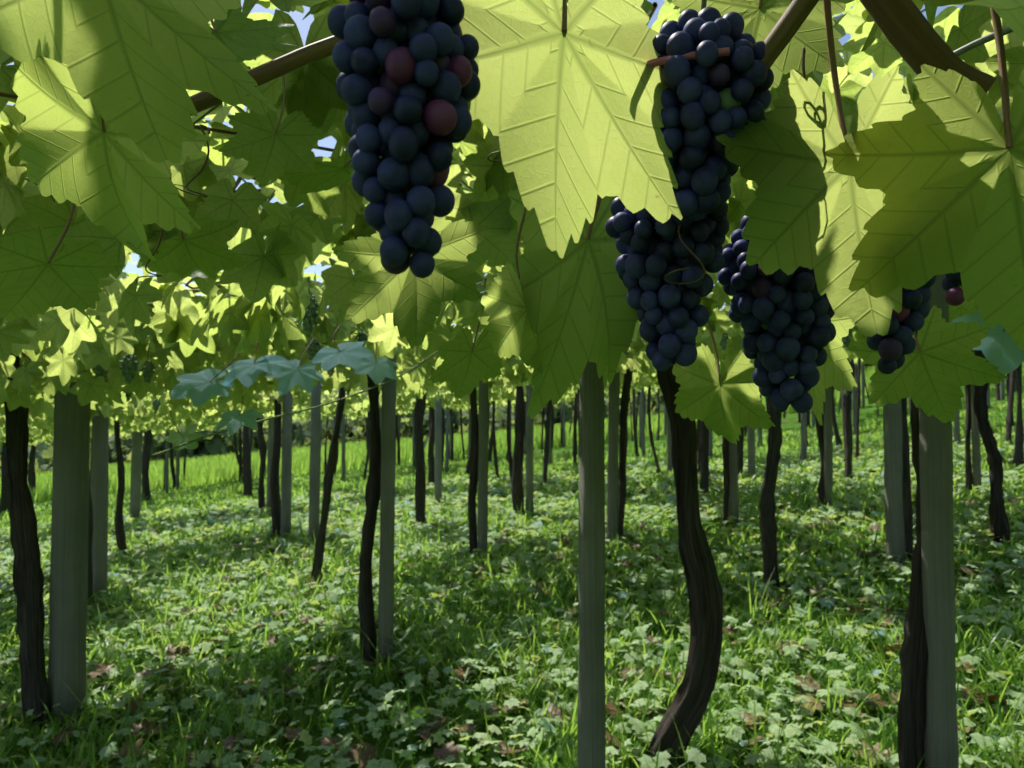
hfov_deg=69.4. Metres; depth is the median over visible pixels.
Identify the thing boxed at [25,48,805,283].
tendrils
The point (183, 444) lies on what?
drooping shoot
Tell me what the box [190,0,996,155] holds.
canes
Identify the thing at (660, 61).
stem
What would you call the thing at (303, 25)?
sky
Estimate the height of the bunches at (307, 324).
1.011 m
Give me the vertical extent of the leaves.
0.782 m
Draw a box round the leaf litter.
[0,444,1023,767]
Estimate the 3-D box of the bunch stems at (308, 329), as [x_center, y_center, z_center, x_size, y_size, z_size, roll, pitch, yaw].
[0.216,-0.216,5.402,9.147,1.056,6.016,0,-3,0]
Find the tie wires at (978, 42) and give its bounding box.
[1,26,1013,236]
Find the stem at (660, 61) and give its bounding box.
[647,47,729,67]
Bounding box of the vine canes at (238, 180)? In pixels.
[0,2,863,400]
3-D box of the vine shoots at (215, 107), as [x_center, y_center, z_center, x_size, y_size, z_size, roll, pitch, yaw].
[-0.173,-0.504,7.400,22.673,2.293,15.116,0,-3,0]
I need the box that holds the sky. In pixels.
[6,0,962,437]
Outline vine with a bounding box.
[0,0,1023,767]
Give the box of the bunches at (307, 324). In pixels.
[33,295,852,414]
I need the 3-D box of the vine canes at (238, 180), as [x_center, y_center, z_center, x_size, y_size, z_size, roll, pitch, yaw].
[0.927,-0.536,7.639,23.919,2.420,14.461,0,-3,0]
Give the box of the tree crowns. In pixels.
[0,364,870,476]
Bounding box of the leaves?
[0,0,1023,450]
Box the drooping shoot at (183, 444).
[156,350,437,454]
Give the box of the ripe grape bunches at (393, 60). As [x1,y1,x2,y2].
[327,0,964,412]
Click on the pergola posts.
(75, 450)
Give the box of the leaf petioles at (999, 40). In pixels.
[47,0,1012,434]
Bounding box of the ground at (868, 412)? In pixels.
[0,362,1023,767]
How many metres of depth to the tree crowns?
57.76 m
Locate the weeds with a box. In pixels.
[0,430,1023,767]
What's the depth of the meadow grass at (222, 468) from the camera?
31.59 m
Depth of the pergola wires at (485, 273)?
5.96 m
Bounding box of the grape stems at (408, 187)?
[404,0,959,379]
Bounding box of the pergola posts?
[47,274,1016,767]
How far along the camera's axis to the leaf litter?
3.95 m
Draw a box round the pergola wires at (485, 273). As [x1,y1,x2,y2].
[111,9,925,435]
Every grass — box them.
[0,364,875,502]
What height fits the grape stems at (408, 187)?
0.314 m
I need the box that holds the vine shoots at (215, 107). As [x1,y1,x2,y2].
[147,68,712,398]
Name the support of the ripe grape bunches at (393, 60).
hanging from the vine
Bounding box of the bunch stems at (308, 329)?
[98,277,723,404]
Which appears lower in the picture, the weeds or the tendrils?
the weeds
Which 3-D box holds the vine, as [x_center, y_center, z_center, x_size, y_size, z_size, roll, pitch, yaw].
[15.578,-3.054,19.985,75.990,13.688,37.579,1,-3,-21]
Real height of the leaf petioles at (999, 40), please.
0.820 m

